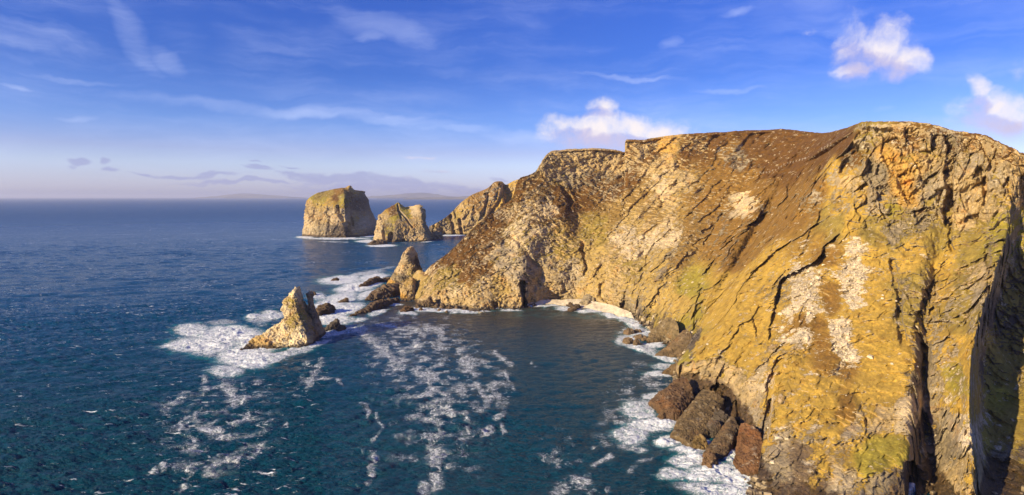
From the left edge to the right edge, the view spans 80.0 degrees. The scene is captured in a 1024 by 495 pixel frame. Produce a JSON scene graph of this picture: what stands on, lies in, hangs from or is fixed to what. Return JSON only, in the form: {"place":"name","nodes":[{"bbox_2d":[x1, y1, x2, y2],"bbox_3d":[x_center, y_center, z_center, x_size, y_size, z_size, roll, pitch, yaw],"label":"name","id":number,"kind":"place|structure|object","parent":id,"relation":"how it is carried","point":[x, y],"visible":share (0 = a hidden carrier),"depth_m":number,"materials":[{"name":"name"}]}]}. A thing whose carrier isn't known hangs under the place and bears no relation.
{"place":"outdoors","nodes":[
{"label":"outdoors","id":0,"kind":"place"},
{"bbox_2d":[197,193,303,197],"bbox_3d":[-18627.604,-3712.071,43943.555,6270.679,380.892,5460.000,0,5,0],"label":"distant hills","id":1,"kind":"structure","parent":0,"point":[242,195],"depth_m":42051.19,"materials":[{"name":"grey"}]},
{"bbox_2d":[367,193,456,197],"bbox_3d":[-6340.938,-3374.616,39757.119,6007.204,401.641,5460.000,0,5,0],"label":"distant hills","id":2,"kind":"structure","parent":0,"point":[412,195],"depth_m":37902.71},
{"bbox_2d":[403,196,468,199],"bbox_3d":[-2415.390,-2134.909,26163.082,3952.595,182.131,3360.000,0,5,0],"label":"distant hills","id":3,"kind":"structure","parent":0,"point":[463,197],"depth_m":24942.11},
{"bbox_2d":[0,197,929,494],"bbox_3d":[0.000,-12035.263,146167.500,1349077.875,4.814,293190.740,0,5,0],"label":"sea","id":4,"kind":"structure","parent":0,"point":[130,327],"depth_m":375.82,"materials":[{"name":"liquid"}]},
{"bbox_2d":[240,286,320,349],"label":"sea pinnacle","id":5,"kind":"object","parent":4,"relation":"in","point":[295,327],"visible":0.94,"depth_m":455.52,"materials":[{"name":"beige stone"}]},
{"bbox_2d":[306,291,325,337],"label":"rock needle","id":6,"kind":"object","parent":4,"relation":"in","point":[313,314],"visible":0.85,"depth_m":487.12,"materials":[{"name":"grey stone"}]},
{"bbox_2d":[316,303,334,315],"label":"tidal rock","id":7,"kind":"object","parent":4,"relation":"in","point":[324,308],"visible":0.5,"depth_m":573.02,"materials":[{"name":"brown stone"}]},
{"bbox_2d":[324,318,339,330],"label":"tidal rock","id":8,"kind":"object","parent":4,"relation":"in","point":[334,324],"visible":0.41,"depth_m":508.41,"materials":[{"name":"brown stone"}]},
{"bbox_2d":[302,185,376,237],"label":"sea stack","id":9,"kind":"object","parent":4,"relation":"in","point":[345,212],"visible":0.98,"depth_m":1703.50,"materials":[{"name":"beige stone"}]},
{"bbox_2d":[335,324,346,331],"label":"tidal rock","id":10,"kind":"object","parent":4,"relation":"in","point":[340,327],"visible":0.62,"depth_m":502.47,"materials":[{"name":"brown stone"}]},
{"bbox_2d":[338,297,348,302],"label":"tidal rock","id":11,"kind":"object","parent":4,"relation":"in","point":[345,299],"visible":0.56,"depth_m":637.77,"materials":[{"name":"brown stone"}]},
{"bbox_2d":[359,276,389,286],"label":"tidal reef","id":12,"kind":"object","parent":4,"relation":"in","point":[373,280],"visible":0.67,"depth_m":780.46},
{"bbox_2d":[355,297,399,313],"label":"tidal reef","id":13,"kind":"object","parent":4,"relation":"in","point":[376,305],"visible":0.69,"depth_m":604.20},
{"bbox_2d":[367,239,387,244],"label":"tidal ledge","id":14,"kind":"object","parent":4,"relation":"in","point":[378,242],"visible":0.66,"depth_m":1405.48,"materials":[{"name":"brown stone"}]},
{"bbox_2d":[365,281,400,300],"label":"tidal reef","id":15,"kind":"object","parent":4,"relation":"in","point":[388,290],"visible":0.69,"depth_m":666.02},
{"bbox_2d":[373,202,433,241],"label":"sea stack","id":16,"kind":"object","parent":4,"relation":"in","point":[397,222],"visible":0.97,"depth_m":1511.55,"materials":[{"name":"beige stone"}]},
{"bbox_2d":[387,246,421,283],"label":"rock pinnacle","id":17,"kind":"object","parent":4,"relation":"in","point":[408,267],"visible":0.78,"depth_m":768.95,"materials":[{"name":"beige stone"}]},
{"bbox_2d":[400,306,414,311],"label":"tidal rock","id":18,"kind":"object","parent":4,"relation":"in","point":[407,308],"visible":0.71,"depth_m":588.48,"materials":[{"name":"brown stone"}]},
{"bbox_2d":[399,277,416,300],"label":"rock block","id":19,"kind":"object","parent":4,"relation":"in","point":[408,288],"visible":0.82,"depth_m":656.83,"materials":[{"name":"beige stone"}]},
{"bbox_2d":[421,296,433,306],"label":"boulder","id":20,"kind":"object","parent":4,"relation":"in","point":[428,302],"visible":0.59,"depth_m":610.75,"materials":[{"name":"brown stone"}]},
{"bbox_2d":[432,231,442,238],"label":"tidal ledge","id":21,"kind":"object","parent":4,"relation":"in","point":[437,235],"visible":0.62,"depth_m":1585.25,"materials":[{"name":"grey stone"}]},
{"bbox_2d":[622,337,633,343],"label":"shore rock","id":22,"kind":"object","parent":4,"relation":"in","point":[627,340],"visible":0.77,"depth_m":459.46,"materials":[{"name":"brown stone"}]},
{"bbox_2d":[623,328,634,334],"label":"shore rock","id":23,"kind":"object","parent":4,"relation":"in","point":[628,331],"visible":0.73,"depth_m":488.80,"materials":[{"name":"brown stone"}]},
{"bbox_2d":[633,338,640,344],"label":"shore rock","id":24,"kind":"object","parent":4,"relation":"in","point":[636,341],"visible":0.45,"depth_m":453.24,"materials":[{"name":"brown stone"}]},
{"bbox_2d":[633,334,644,339],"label":"shore rock","id":25,"kind":"object","parent":4,"relation":"in","point":[639,336],"visible":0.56,"depth_m":475.32,"materials":[{"name":"brown stone"}]},
{"bbox_2d":[657,412,665,418],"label":"boulder","id":26,"kind":"object","parent":4,"relation":"in","point":[661,415],"visible":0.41,"depth_m":302.13,"materials":[{"name":"brown stone"}]},
{"bbox_2d":[662,363,676,374],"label":"rock ledge","id":27,"kind":"object","parent":4,"relation":"in","point":[671,367],"visible":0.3,"depth_m":379.37,"materials":[{"name":"brown stone"}]},
{"bbox_2d":[690,434,707,449],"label":"boulder","id":28,"kind":"object","parent":4,"relation":"in","point":[699,441],"visible":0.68,"depth_m":268.00,"materials":[{"name":"brown stone"}]},
{"bbox_2d":[701,451,718,467],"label":"boulder","id":29,"kind":"object","parent":4,"relation":"in","point":[710,459],"visible":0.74,"depth_m":249.85,"materials":[{"name":"brown stone"}]},
{"bbox_2d":[706,419,721,437],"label":"boulder","id":30,"kind":"object","parent":4,"relation":"in","point":[714,426],"visible":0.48,"depth_m":280.84,"materials":[{"name":"brown stone"}]},
{"bbox_2d":[711,410,728,424],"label":"boulder","id":31,"kind":"object","parent":4,"relation":"in","point":[721,416],"visible":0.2,"depth_m":286.54,"materials":[{"name":"brown stone"}]},
{"bbox_2d":[429,179,518,234],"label":"headland","id":32,"kind":"structure","parent":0,"point":[466,216],"depth_m":1836.17,"materials":[{"name":"beige stone"}]},
{"bbox_2d":[0,0,1023,196],"label":"sky","id":33,"kind":"structure","parent":0,"point":[99,98],"materials":[{"name":"blue"}]},
{"bbox_2d":[527,299,633,318],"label":"beach","id":34,"kind":"structure","parent":0,"point":[608,308],"depth_m":602.96,"materials":[{"name":"beige sand"}]},
{"bbox_2d":[567,305,576,311],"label":"beach rock","id":35,"kind":"object","parent":34,"relation":"on","point":[572,308],"visible":0.73,"depth_m":590.50,"materials":[{"name":"brown stone"}]},
{"bbox_2d":[579,293,596,304],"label":"beach rock","id":36,"kind":"object","parent":34,"relation":"on","point":[586,299],"visible":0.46,"depth_m":618.84,"materials":[{"name":"beige stone"}]},
{"bbox_2d":[413,121,1023,494],"bbox_3d":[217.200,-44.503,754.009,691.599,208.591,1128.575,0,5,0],"label":"cliffs","id":37,"kind":"structure","parent":0,"point":[956,266],"depth_m":368.93,"materials":[{"name":"stone"}]},
{"bbox_2d":[646,317,678,342],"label":"rock ledge","id":38,"kind":"object","parent":37,"relation":"on","point":[667,327],"visible":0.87,"depth_m":464.95,"materials":[{"name":"brown stone"}]},
{"bbox_2d":[648,376,693,420],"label":"rock ledge","id":39,"kind":"object","parent":37,"relation":"on","point":[674,399],"visible":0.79,"depth_m":316.72,"materials":[{"name":"brown stone"}]},
{"bbox_2d":[655,330,692,357],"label":"rock ledge","id":40,"kind":"object","parent":37,"relation":"on","point":[677,345],"visible":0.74,"depth_m":420.64,"materials":[{"name":"brown stone"}]},
{"bbox_2d":[426,138,954,479],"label":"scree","id":41,"kind":"structure","parent":37,"relation":"on","point":[845,344],"depth_m":342.58,"materials":[{"name":"stone"}]},
{"bbox_2d":[669,390,723,446],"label":"rock ledge","id":42,"kind":"object","parent":37,"relation":"on","point":[694,418],"visible":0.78,"depth_m":291.54,"materials":[{"name":"brown stone"}]},
{"bbox_2d":[399,294,1023,494],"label":"rubble","id":43,"kind":"object","parent":37,"relation":"on","point":[753,481],"visible":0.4,"depth_m":378.17,"materials":[{"name":"brown stone"}]},
{"bbox_2d":[703,416,738,458],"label":"rock ledge","id":44,"kind":"object","parent":37,"relation":"on","point":[723,443],"visible":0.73,"depth_m":265.81,"materials":[{"name":"brown stone"}]},
{"bbox_2d":[733,423,762,475],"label":"rock ledge","id":45,"kind":"object","parent":37,"relation":"on","point":[748,447],"visible":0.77,"depth_m":252.10,"materials":[{"name":"brown stone"}]}
]}

